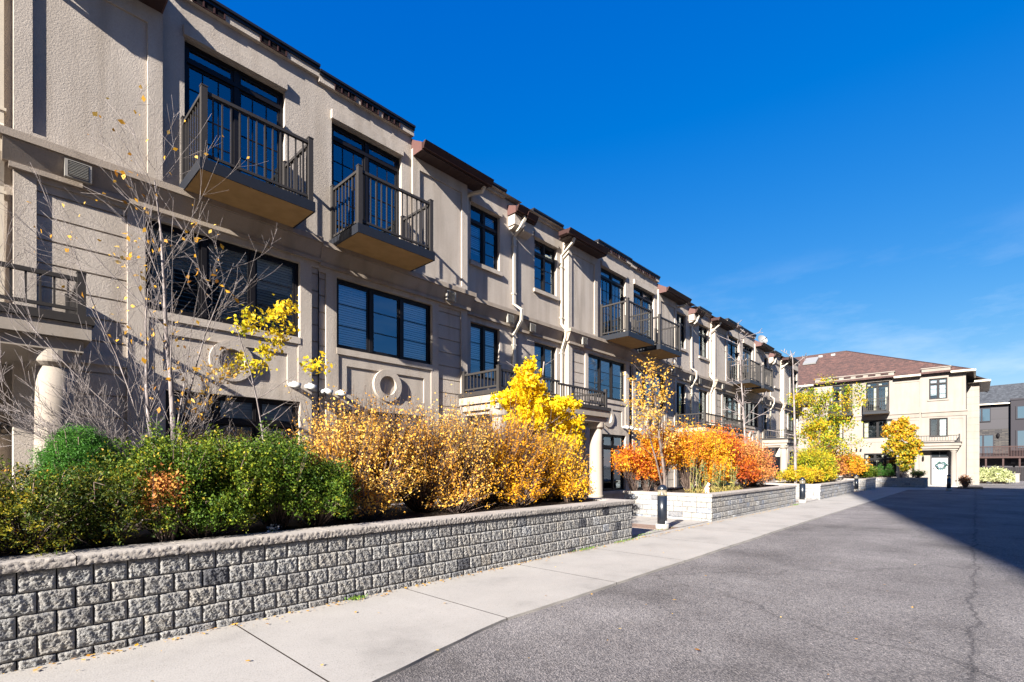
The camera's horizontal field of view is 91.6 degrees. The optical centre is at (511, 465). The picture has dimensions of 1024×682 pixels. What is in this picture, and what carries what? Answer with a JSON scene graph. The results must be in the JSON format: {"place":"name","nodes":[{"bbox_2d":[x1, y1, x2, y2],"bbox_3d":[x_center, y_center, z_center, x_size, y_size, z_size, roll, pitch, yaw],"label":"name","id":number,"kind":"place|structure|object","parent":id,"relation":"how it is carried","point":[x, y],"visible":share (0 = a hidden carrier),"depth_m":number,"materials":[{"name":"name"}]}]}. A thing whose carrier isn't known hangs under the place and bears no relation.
{"place":"outdoors","nodes":[
{"label":"outdoors","id":0,"kind":"place"},
{"bbox_2d":[0,486,953,681],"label":"sidewalk","id":1,"kind":"structure","parent":0,"point":[401,630],"depth_m":4.47,"materials":[{"name":"concrete"}]},
{"bbox_2d":[3,505,914,681],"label":"fallen leaves","id":2,"kind":"object","parent":1,"relation":"on","point":[356,611],"visible":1,"depth_m":4.69,"materials":[{"name":"plant"}]},
{"bbox_2d":[344,504,797,599],"bbox_3d":[4.407,1.395,11.870,0.436,0.083,18.252,0,0,43],"label":"moss","id":3,"kind":"object","parent":1,"relation":"on","point":[357,597],"visible":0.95,"depth_m":8.24,"materials":[{"name":"green plant"}]},
{"bbox_2d":[217,0,1023,385],"label":"sky","id":4,"kind":"structure","parent":0,"point":[818,176],"materials":[{"name":"blue"}]},
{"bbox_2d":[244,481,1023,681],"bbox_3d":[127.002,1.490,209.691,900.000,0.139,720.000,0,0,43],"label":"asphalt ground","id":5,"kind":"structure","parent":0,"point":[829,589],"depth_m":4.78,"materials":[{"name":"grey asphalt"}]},
{"bbox_2d":[0,0,323,519],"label":"townhouse","id":6,"kind":"structure","parent":5,"relation":"on","point":[249,88],"depth_m":7.97,"materials":[{"name":"beige paint"}]},
{"bbox_2d":[145,218,297,336],"bbox_3d":[-5.264,-3.245,9.106,0.562,1.470,2.490,0,0,43],"label":"window","id":7,"kind":"structure","parent":6,"relation":"in","point":[282,281],"depth_m":9.07,"materials":[{"name":"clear glass"}]},
{"bbox_2d":[166,390,297,451],"bbox_3d":[-5.169,-0.225,9.202,0.570,2.050,2.220,0,0,43],"label":"window","id":8,"kind":"structure","parent":6,"relation":"in","point":[243,426],"depth_m":9.18,"materials":[{"name":"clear glass"}]},
{"bbox_2d":[184,41,282,188],"bbox_3d":[-5.210,-6.000,9.247,0.570,2.440,1.670,0,0,43],"label":"french door","id":9,"kind":"structure","parent":6,"relation":"in","point":[223,80],"depth_m":9.32,"materials":[{"name":"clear glass"}]},
{"bbox_2d":[0,497,633,673],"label":"planter","id":10,"kind":"object","parent":5,"relation":"on","point":[140,587],"visible":0.85,"depth_m":4.53,"materials":[{"name":"stone"}]},
{"bbox_2d":[25,423,122,540],"bbox_3d":[-3.977,0.142,4.605,0.871,1.136,0.918,0,0,43],"label":"dwarf spruce","id":11,"kind":"object","parent":10,"relation":"on","point":[66,452],"visible":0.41,"depth_m":4.44,"materials":[{"name":"green plant"}]},
{"bbox_2d":[0,441,188,557],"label":"yew shrub","id":12,"kind":"object","parent":10,"relation":"on","point":[82,506],"visible":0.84,"depth_m":3.89,"materials":[{"name":"green plant"}]},
{"bbox_2d":[0,72,282,478],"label":"bare tree","id":13,"kind":"object","parent":10,"relation":"on","point":[169,378],"visible":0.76,"depth_m":5.09,"materials":[{"name":"grey plant"}]},
{"bbox_2d":[131,463,194,541],"bbox_3d":[-3.007,0.340,4.321,0.409,0.736,0.485,0,0,43],"label":"barberry","id":14,"kind":"object","parent":10,"relation":"on","point":[165,536],"visible":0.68,"depth_m":4.28,"materials":[{"name":"orange plant"}]},
{"bbox_2d":[98,414,278,538],"bbox_3d":[-3.046,0.117,4.829,1.499,1.186,1.552,0,0,43],"label":"boxwood","id":15,"kind":"object","parent":10,"relation":"on","point":[219,508],"visible":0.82,"depth_m":4.55,"materials":[{"name":"green plant"}]},
{"bbox_2d":[267,524,279,531],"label":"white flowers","id":16,"kind":"object","parent":10,"relation":"on","point":[270,529],"visible":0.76,"depth_m":4.96,"materials":[{"name":"white plant"}]},
{"bbox_2d":[218,294,334,522],"bbox_3d":[-2.788,-0.667,5.864,0.934,2.707,1.338,0,0,72],"label":"sapling","id":17,"kind":"object","parent":10,"relation":"on","point":[278,308],"visible":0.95,"depth_m":5.88,"materials":[{"name":"yellow plant"}]},
{"bbox_2d":[232,413,360,530],"bbox_3d":[-2.410,0.084,5.513,1.598,1.252,1.377,0,0,43],"label":"boxwood","id":18,"kind":"object","parent":10,"relation":"on","point":[297,480],"visible":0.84,"depth_m":5.22,"materials":[{"name":"green plant"}]},
{"bbox_2d":[278,367,427,520],"bbox_3d":[-2.039,-0.255,6.455,1.807,1.931,1.894,0,0,6],"label":"spirea","id":19,"kind":"object","parent":10,"relation":"on","point":[369,459],"visible":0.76,"depth_m":6.27,"materials":[{"name":"beige plant"}]},
{"bbox_2d":[368,379,501,512],"bbox_3d":[-1.103,-0.309,7.498,1.706,2.038,2.312,0,0,43],"label":"spirea","id":20,"kind":"object","parent":10,"relation":"on","point":[447,478],"visible":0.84,"depth_m":7.21,"materials":[{"name":"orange plant"}]},
{"bbox_2d":[456,392,556,506],"bbox_3d":[-0.165,-0.336,8.548,1.835,2.094,2.140,0,0,43],"label":"spirea","id":21,"kind":"object","parent":10,"relation":"on","point":[518,474],"visible":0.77,"depth_m":8.19,"materials":[{"name":"yellow plant"}]},
{"bbox_2d":[488,355,586,498],"bbox_3d":[0.625,-0.813,9.884,2.644,3.004,1.488,0,0,-30],"label":"ginkgo tree","id":22,"kind":"object","parent":10,"relation":"on","point":[523,397],"visible":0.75,"depth_m":9.63,"materials":[{"name":"yellow plant"}]},
{"bbox_2d":[510,417,596,501],"bbox_3d":[0.731,-0.149,9.488,1.779,1.718,1.990,0,0,43],"label":"spirea","id":23,"kind":"object","parent":10,"relation":"on","point":[567,480],"visible":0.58,"depth_m":9.12,"materials":[{"name":"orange plant"}]},
{"bbox_2d":[318,68,559,502],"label":"townhouse","id":24,"kind":"structure","parent":5,"relation":"on","point":[418,282],"depth_m":11.70,"materials":[{"name":"beige paint"}]},
{"bbox_2d":[332,123,398,237],"bbox_3d":[-3.410,-5.940,11.179,0.570,2.440,1.710,0,0,43],"label":"french door","id":25,"kind":"structure","parent":24,"relation":"in","point":[349,150],"depth_m":11.23,"materials":[{"name":"clear glass"}]},
{"bbox_2d":[337,409,420,502],"bbox_3d":[-3.138,-0.165,11.383,0.570,2.050,2.220,0,0,43],"label":"window","id":26,"kind":"structure","parent":24,"relation":"in","point":[338,413],"depth_m":11.20,"materials":[{"name":"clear glass"}]},
{"bbox_2d":[337,278,429,363],"bbox_3d":[-3.049,-3.185,11.484,0.562,1.470,2.490,0,0,43],"label":"window","id":27,"kind":"structure","parent":24,"relation":"in","point":[369,320],"depth_m":11.59,"materials":[{"name":"clear glass"}]},
{"bbox_2d":[471,205,497,269],"bbox_3d":[-0.989,-6.290,14.028,0.570,1.560,1.120,0,0,43],"label":"window","id":28,"kind":"structure","parent":24,"relation":"in","point":[484,226],"depth_m":14.12,"materials":[{"name":"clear glass"}]},
{"bbox_2d":[471,323,497,380],"bbox_3d":[-0.992,-3.130,14.030,0.562,1.500,1.120,0,0,43],"label":"window","id":29,"kind":"structure","parent":24,"relation":"in","point":[484,340],"depth_m":14.05,"materials":[{"name":"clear glass"}]},
{"bbox_2d":[489,204,653,498],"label":"townhouse","id":30,"kind":"structure","parent":5,"relation":"on","point":[574,301],"depth_m":16.52,"materials":[{"name":"beige paint"}]},
{"bbox_2d":[534,240,554,294],"bbox_3d":[0.811,-6.230,15.959,0.570,1.560,1.120,0,0,43],"label":"window","id":31,"kind":"structure","parent":30,"relation":"in","point":[544,256],"depth_m":16.18,"materials":[{"name":"blue glass"}]},
{"bbox_2d":[534,342,554,392],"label":"window","id":32,"kind":"structure","parent":30,"relation":"in","point":[546,354],"depth_m":16.08,"materials":[{"name":"blue glass"}]},
{"bbox_2d":[588,354,623,401],"bbox_3d":[3.201,-3.125,18.194,0.562,1.470,2.490,0,0,43],"label":"window","id":33,"kind":"structure","parent":30,"relation":"in","point":[603,373],"depth_m":18.35,"materials":[{"name":"blue glass"}]},
{"bbox_2d":[601,268,622,334],"bbox_3d":[3.481,-5.880,18.576,0.570,2.440,1.710,0,0,43],"label":"french door","id":34,"kind":"structure","parent":30,"relation":"in","point":[611,284],"depth_m":18.81,"materials":[{"name":"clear glass"}]},
{"bbox_2d":[602,434,623,490],"bbox_3d":[3.296,-0.105,18.290,0.570,2.050,2.220,0,0,43],"label":"door","id":35,"kind":"structure","parent":30,"relation":"in","point":[611,481],"depth_m":18.99,"materials":[{"name":"black glass"}]},
{"bbox_2d":[632,523,677,531],"bbox_3d":[2.175,1.419,12.255,3.683,0.054,0.659,0,0,43],"label":"paver strip","id":36,"kind":"object","parent":5,"relation":"on","point":[635,525],"visible":0.2,"depth_m":11.37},
{"bbox_2d":[655,484,668,528],"bbox_3d":[3.318,0.934,11.000,0.290,1.032,0.290,0,0,43],"label":"bollard","id":37,"kind":"object","parent":36,"relation":"on","point":[662,521],"visible":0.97,"depth_m":10.91,"materials":[{"name":"metal"}]},
{"bbox_2d":[630,260,727,489],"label":"townhouse","id":38,"kind":"structure","parent":5,"relation":"on","point":[676,315],"depth_m":21.07,"materials":[{"name":"beige paint"}]},
{"bbox_2d":[634,286,651,337],"bbox_3d":[5.055,-5.840,20.267,0.570,2.440,1.710,0,0,43],"label":"french door","id":39,"kind":"structure","parent":38,"relation":"in","point":[641,298],"depth_m":20.64,"materials":[{"name":"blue glass"}]},
{"bbox_2d":[636,438,654,489],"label":"window","id":40,"kind":"structure","parent":38,"relation":"in","point":[639,487],"depth_m":20.73,"materials":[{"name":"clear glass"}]},
{"bbox_2d":[636,369,662,409],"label":"window","id":41,"kind":"structure","parent":38,"relation":"in","point":[648,385],"depth_m":20.73,"materials":[{"name":"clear glass"}]},
{"bbox_2d":[677,314,683,347],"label":"window","id":42,"kind":"structure","parent":38,"relation":"in","point":[680,319],"depth_m":23.29,"materials":[{"name":"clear glass"}]},
{"bbox_2d":[677,383,683,415],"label":"window","id":43,"kind":"structure","parent":38,"relation":"in","point":[680,388],"depth_m":23.29,"materials":[{"name":"clear glass"}]},
{"bbox_2d":[623,483,796,522],"bbox_3d":[6.807,1.168,16.209,2.526,0.904,8.020,0,0,43],"label":"planter","id":44,"kind":"object","parent":5,"relation":"on","point":[682,503],"visible":0.81,"depth_m":13.66,"materials":[{"name":"stone"}]},
{"bbox_2d":[610,422,685,490],"bbox_3d":[3.869,-0.280,14.261,2.695,2.128,1.438,0,0,-21],"label":"burning bush","id":45,"kind":"object","parent":44,"relation":"on","point":[635,462],"visible":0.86,"depth_m":13.99,"materials":[{"name":"orange plant"}]},
{"bbox_2d":[622,352,692,491],"bbox_3d":[3.797,-1.148,13.524,1.996,3.829,1.940,0,0,43],"label":"young tree","id":46,"kind":"object","parent":44,"relation":"on","point":[659,398],"visible":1,"depth_m":13.58,"materials":[{"name":"brown plant"}]},
{"bbox_2d":[689,457,703,492],"bbox_3d":[4.896,0.242,13.228,0.398,1.040,0.619,0,0,43],"label":"lily plant","id":47,"kind":"object","parent":44,"relation":"on","point":[696,473],"visible":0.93,"depth_m":13.18,"materials":[{"name":"yellow plant"}]},
{"bbox_2d":[664,415,738,489],"bbox_3d":[5.750,-0.355,15.226,1.996,2.280,3.196,0,0,43],"label":"burning bush","id":48,"kind":"object","parent":44,"relation":"on","point":[706,447],"visible":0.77,"depth_m":14.73,"materials":[{"name":"orange plant"}]},
{"bbox_2d":[702,483,709,492],"bbox_3d":[5.223,0.606,13.409,0.158,0.297,0.245,0,0,-9],"label":"cat","id":49,"kind":"object","parent":44,"relation":"on","point":[707,487],"visible":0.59,"depth_m":13.32},
{"bbox_2d":[702,461,717,490],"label":"lily plant","id":50,"kind":"object","parent":44,"relation":"on","point":[705,482],"visible":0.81,"depth_m":13.60,"materials":[{"name":"yellow plant"}]},
{"bbox_2d":[712,463,723,491],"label":"lily plant","id":51,"kind":"object","parent":44,"relation":"on","point":[714,480],"visible":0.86,"depth_m":13.93,"materials":[{"name":"yellow plant"}]},
{"bbox_2d":[713,464,727,489],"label":"lily plant","id":52,"kind":"object","parent":44,"relation":"on","point":[724,473],"visible":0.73,"depth_m":14.39,"materials":[{"name":"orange plant"}]},
{"bbox_2d":[697,415,763,487],"bbox_3d":[7.223,-0.431,16.780,2.695,2.431,1.882,0,0,-26],"label":"burning bush","id":53,"kind":"object","parent":44,"relation":"on","point":[747,470],"visible":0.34,"depth_m":16.37,"materials":[{"name":"orange plant"}]},
{"bbox_2d":[728,462,739,489],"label":"lily plant","id":54,"kind":"object","parent":44,"relation":"on","point":[731,478],"visible":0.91,"depth_m":14.73,"materials":[{"name":"yellow plant"}]},
{"bbox_2d":[720,320,768,442],"bbox_3d":[8.718,-2.282,19.006,1.882,6.084,1.749,0,0,43],"label":"bare sapling","id":55,"kind":"object","parent":44,"relation":"on","point":[739,401],"visible":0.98,"depth_m":18.91,"materials":[{"name":"grey plant"}]},
{"bbox_2d":[734,428,780,486],"bbox_3d":[8.605,-0.269,18.009,2.000,2.107,2.571,0,0,43],"label":"burning bush","id":56,"kind":"object","parent":44,"relation":"on","point":[769,471],"visible":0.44,"depth_m":17.55,"materials":[{"name":"orange plant"}]},
{"bbox_2d":[686,306,760,485],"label":"townhouse","id":57,"kind":"structure","parent":5,"relation":"on","point":[714,391],"depth_m":25.44,"materials":[{"name":"beige paint"}]},
{"bbox_2d":[699,325,705,357],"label":"window","id":58,"kind":"structure","parent":57,"relation":"in","point":[702,331],"depth_m":25.25,"materials":[{"name":"blue glass"}]},
{"bbox_2d":[699,390,705,419],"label":"window","id":59,"kind":"structure","parent":57,"relation":"in","point":[702,394],"depth_m":25.25,"materials":[{"name":"black glass"}]},
{"bbox_2d":[723,394,737,422],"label":"window","id":60,"kind":"structure","parent":57,"relation":"in","point":[729,402],"depth_m":27.88,"materials":[{"name":"black glass"}]},
{"bbox_2d":[728,336,737,380],"bbox_3d":[11.953,-5.810,27.671,0.570,2.440,1.710,0,0,43],"label":"french door","id":61,"kind":"structure","parent":57,"relation":"in","point":[732,347],"depth_m":28.01,"materials":[{"name":"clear glass"}]},
{"bbox_2d":[741,327,798,482],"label":"townhouse","id":62,"kind":"structure","parent":5,"relation":"on","point":[764,356],"depth_m":30.28,"materials":[{"name":"beige paint"}]},
{"bbox_2d":[743,344,750,379],"bbox_3d":[13.528,-5.790,29.362,0.570,2.440,1.710,0,0,43],"label":"french door","id":63,"kind":"structure","parent":62,"relation":"in","point":[747,350],"depth_m":29.42,"materials":[{"name":"black glass"}]},
{"bbox_2d":[744,400,756,426],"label":"window","id":64,"kind":"structure","parent":62,"relation":"in","point":[748,407],"depth_m":29.95,"materials":[{"name":"clear glass"}]},
{"bbox_2d":[758,335,767,342],"bbox_3d":[16.440,-7.995,32.564,0.532,1.131,0.567,0,0,43],"label":"satellite dish","id":65,"kind":"object","parent":62,"relation":"attached to","point":[761,338],"visible":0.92,"depth_m":32.69,"materials":[{"name":"white metal"}]},
{"bbox_2d":[764,408,765,429],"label":"window","id":66,"kind":"structure","parent":62,"relation":"in","point":[764,408],"depth_m":32.40,"materials":[{"name":"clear glass"}]},
{"bbox_2d":[766,350,814,481],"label":"townhouse","id":67,"kind":"structure","parent":5,"relation":"on","point":[782,368],"depth_m":34.50,"materials":[{"name":"beige paint"}]},
{"bbox_2d":[790,451,793,467],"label":"window","id":68,"kind":"structure","parent":67,"relation":"in","point":[791,452],"depth_m":36.17,"materials":[{"name":"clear glass"}]},
{"bbox_2d":[789,413,795,430],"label":"window","id":69,"kind":"structure","parent":67,"relation":"in","point":[791,426],"depth_m":36.47,"materials":[{"name":"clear glass"}]},
{"bbox_2d":[791,370,795,401],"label":"french door","id":70,"kind":"structure","parent":67,"relation":"in","point":[791,370],"depth_m":36.99,"materials":[{"name":"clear glass"}]},
{"bbox_2d":[798,477,806,502],"bbox_3d":[11.319,0.976,19.413,0.290,1.032,0.290,0,0,43],"label":"bollard","id":71,"kind":"object","parent":5,"relation":"on","point":[802,492],"visible":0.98,"depth_m":19.34,"materials":[{"name":"metal"}]},
{"bbox_2d":[758,480,854,499],"bbox_3d":[14.935,1.244,24.941,2.516,0.901,8.000,0,0,43],"label":"planter","id":72,"kind":"object","parent":5,"relation":"on","point":[823,490],"visible":0.57,"depth_m":22.51,"materials":[{"name":"stone"}]},
{"bbox_2d":[776,463,825,483],"bbox_3d":[13.221,0.373,22.750,1.976,0.984,2.726,0,0,43],"label":"spirea","id":73,"kind":"object","parent":72,"relation":"on","point":[812,475],"visible":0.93,"depth_m":22.34,"materials":[{"name":"yellow plant"}]},
{"bbox_2d":[787,440,840,482],"bbox_3d":[15.000,-0.179,24.734,2.134,2.090,3.928,0,0,43],"label":"spirea","id":74,"kind":"object","parent":72,"relation":"on","point":[821,458],"visible":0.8,"depth_m":23.89,"materials":[{"name":"yellow plant"}]},
{"bbox_2d":[784,374,871,465],"bbox_3d":[16.687,-2.001,26.560,4.208,5.690,4.192,0,0,-22],"label":"locust tree","id":75,"kind":"object","parent":72,"relation":"on","point":[820,426],"visible":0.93,"depth_m":26.47,"materials":[{"name":"yellow plant"}]},
{"bbox_2d":[813,443,849,480],"bbox_3d":[16.854,-0.208,26.902,2.269,2.147,2.693,0,0,43],"label":"spirea","id":76,"kind":"object","parent":72,"relation":"on","point":[841,463],"visible":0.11,"depth_m":26.47,"materials":[{"name":"orange plant"}]},
{"bbox_2d":[833,477,875,490],"bbox_3d":[21.801,1.246,32.240,2.414,0.897,4.160,0,0,43],"label":"planter","id":77,"kind":"object","parent":5,"relation":"on","point":[865,484],"visible":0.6,"depth_m":30.73,"materials":[{"name":"stone"}]},
{"bbox_2d":[838,447,872,477],"bbox_3d":[21.461,-0.153,31.683,2.318,2.037,3.007,0,0,43],"label":"spirea","id":78,"kind":"object","parent":77,"relation":"on","point":[852,471],"visible":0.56,"depth_m":30.97,"materials":[{"name":"orange plant"}]},
{"bbox_2d":[857,463,878,477],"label":"boxwood","id":79,"kind":"object","parent":77,"relation":"on","point":[873,472],"visible":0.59,"depth_m":32.36,"materials":[{"name":"green plant"}]},
{"bbox_2d":[854,474,858,490],"bbox_3d":[20.057,1.030,29.013,0.290,1.032,0.290,0,0,43],"label":"bollard","id":80,"kind":"object","parent":5,"relation":"on","point":[856,484],"visible":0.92,"depth_m":28.94,"materials":[{"name":"metal"}]},
{"bbox_2d":[838,476,927,487],"bbox_3d":[27.055,1.305,36.912,5.733,0.898,2.360,0,0,43],"label":"planter","id":81,"kind":"object","parent":5,"relation":"on","point":[914,482],"visible":0.48,"depth_m":35.10,"materials":[{"name":"stone"}]},
{"bbox_2d":[877,464,885,476],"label":"cedar","id":82,"kind":"object","parent":81,"relation":"on","point":[881,471],"visible":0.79,"depth_m":36.44,"materials":[{"name":"green plant"}]},
{"bbox_2d":[884,464,894,477],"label":"cedar","id":83,"kind":"object","parent":81,"relation":"on","point":[889,472],"visible":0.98,"depth_m":36.12,"materials":[{"name":"green plant"}]},
{"bbox_2d":[880,415,924,477],"bbox_3d":[28.028,-1.340,35.814,2.543,4.485,1.778,0,0,43],"label":"maple tree","id":84,"kind":"object","parent":81,"relation":"on","point":[906,452],"visible":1,"depth_m":35.60,"materials":[{"name":"yellow plant"}]},
{"bbox_2d":[909,469,927,477],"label":"rose bush","id":85,"kind":"object","parent":81,"relation":"in","point":[918,474],"visible":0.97,"depth_m":35.10,"materials":[{"name":"green plant"}]},
{"bbox_2d":[794,351,990,486],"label":"corner building","id":86,"kind":"structure","parent":5,"relation":"on","point":[937,404],"depth_m":40.25,"materials":[{"name":"beige paint"}]},
{"bbox_2d":[809,422,842,439],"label":"window","id":87,"kind":"structure","parent":86,"relation":"in","point":[841,435],"depth_m":43.35,"materials":[{"name":"clear glass"}]},
{"bbox_2d":[833,384,852,413],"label":"french door","id":88,"kind":"structure","parent":86,"relation":"in","point":[837,388],"depth_m":42.99,"materials":[{"name":"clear glass"}]},
{"bbox_2d":[866,381,888,411],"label":"french door","id":89,"kind":"structure","parent":86,"relation":"in","point":[875,389],"depth_m":41.26,"materials":[{"name":"blue glass"}]},
{"bbox_2d":[863,419,891,438],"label":"window","id":90,"kind":"structure","parent":86,"relation":"in","point":[871,428],"depth_m":41.61,"materials":[{"name":"clear glass"}]},
{"bbox_2d":[864,453,895,476],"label":"window","id":91,"kind":"structure","parent":86,"relation":"in","point":[875,459],"depth_m":41.08,"materials":[{"name":"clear glass"}]},
{"bbox_2d":[929,378,946,399],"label":"window","id":92,"kind":"structure","parent":86,"relation":"in","point":[937,387],"depth_m":38.50,"materials":[{"name":"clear glass"}]},
{"bbox_2d":[929,418,947,436],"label":"window","id":93,"kind":"structure","parent":86,"relation":"in","point":[937,426],"depth_m":38.46,"materials":[{"name":"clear glass"}]},
{"bbox_2d":[932,458,946,483],"bbox_3d":[32.862,0.440,38.284,0.900,2.000,0.116,0,0,43],"label":"door","id":94,"kind":"structure","parent":86,"relation":"in","point":[938,476],"depth_m":38.30,"materials":[{"name":"white wood"}]},
{"bbox_2d":[946,474,951,490],"bbox_3d":[26.849,1.054,30.612,0.290,1.032,0.290,0,0,43],"label":"bollard","id":95,"kind":"object","parent":5,"relation":"on","point":[948,488],"visible":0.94,"depth_m":30.52,"materials":[{"name":"metal"}]},
{"bbox_2d":[957,486,982,488],"bbox_3d":[31.885,1.540,34.668,1.300,0.060,5.000,0,0,43],"label":"soil bed","id":96,"kind":"object","parent":5,"relation":"on","point":[971,487],"visible":0.86,"depth_m":34.24,"materials":[{"name":"brown soil"}]},
{"bbox_2d":[956,474,972,487],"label":"rose bush","id":97,"kind":"object","parent":96,"relation":"on","point":[965,481],"visible":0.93,"depth_m":33.94,"materials":[{"name":"orange plant"}]},
{"bbox_2d":[979,466,1017,483],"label":"variegated hedge","id":98,"kind":"object","parent":5,"relation":"on","point":[996,475],"visible":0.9,"depth_m":42.72,"materials":[{"name":"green plant"}]},
{"bbox_2d":[979,383,1023,472],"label":"grey house","id":99,"kind":"structure","parent":5,"relation":"on","point":[1001,425],"depth_m":57.14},
{"bbox_2d":[979,408,990,421],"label":"window","id":100,"kind":"structure","parent":99,"relation":"in","point":[984,413],"depth_m":57.91,"materials":[{"name":"blue glass"}]},
{"bbox_2d":[979,434,993,456],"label":"window","id":101,"kind":"structure","parent":99,"relation":"in","point":[984,440],"depth_m":57.82,"materials":[{"name":"blue"}]},
{"bbox_2d":[1016,405,1023,418],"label":"window","id":102,"kind":"structure","parent":99,"relation":"in","point":[1019,409],"depth_m":55.48,"materials":[{"name":"blue"}]},
{"bbox_2d":[1016,430,1023,448],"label":"window","id":103,"kind":"structure","parent":99,"relation":"in","point":[1019,433],"depth_m":55.48,"materials":[{"name":"blue"}]},
{"bbox_2d":[979,466,1023,480],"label":"board fence","id":104,"kind":"object","parent":5,"relation":"on","point":[1021,472],"visible":0.23,"depth_m":50.58,"materials":[{"name":"grey wood"}]},
{"bbox_2d":[1013,473,1019,481],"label":"utility box","id":105,"kind":"object","parent":5,"relation":"on","point":[1017,476],"visible":0.39,"depth_m":46.37,"materials":[{"name":"white metal"}]},
{"bbox_2d":[632,515,706,536],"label":"walkway","id":106,"kind":"structure","parent":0,"point":[673,522],"depth_m":12.21,"materials":[{"name":"concrete"}]},
{"bbox_2d":[684,484,741,492],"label":"dry grass","id":107,"kind":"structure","parent":0,"point":[725,488],"depth_m":13.91,"materials":[{"name":"yellow plant"}]},
{"bbox_2d":[769,349,806,483],"bbox_3d":[12.510,-2.232,22.709,1.766,6.145,0.744,0,0,43],"label":"bare sapling","id":108,"kind":"object","parent":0,"point":[795,452],"visible":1,"depth_m":22.21,"materials":[{"name":"grey plant"}]},
{"bbox_2d":[795,498,817,503],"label":"walkway","id":109,"kind":"structure","parent":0,"point":[806,499],"depth_m":21.11,"materials":[{"name":"concrete"}]},
{"bbox_2d":[833,426,868,454],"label":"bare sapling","id":110,"kind":"object","parent":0,"point":[853,442],"visible":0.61,"depth_m":35.23,"materials":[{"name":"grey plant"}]}
]}

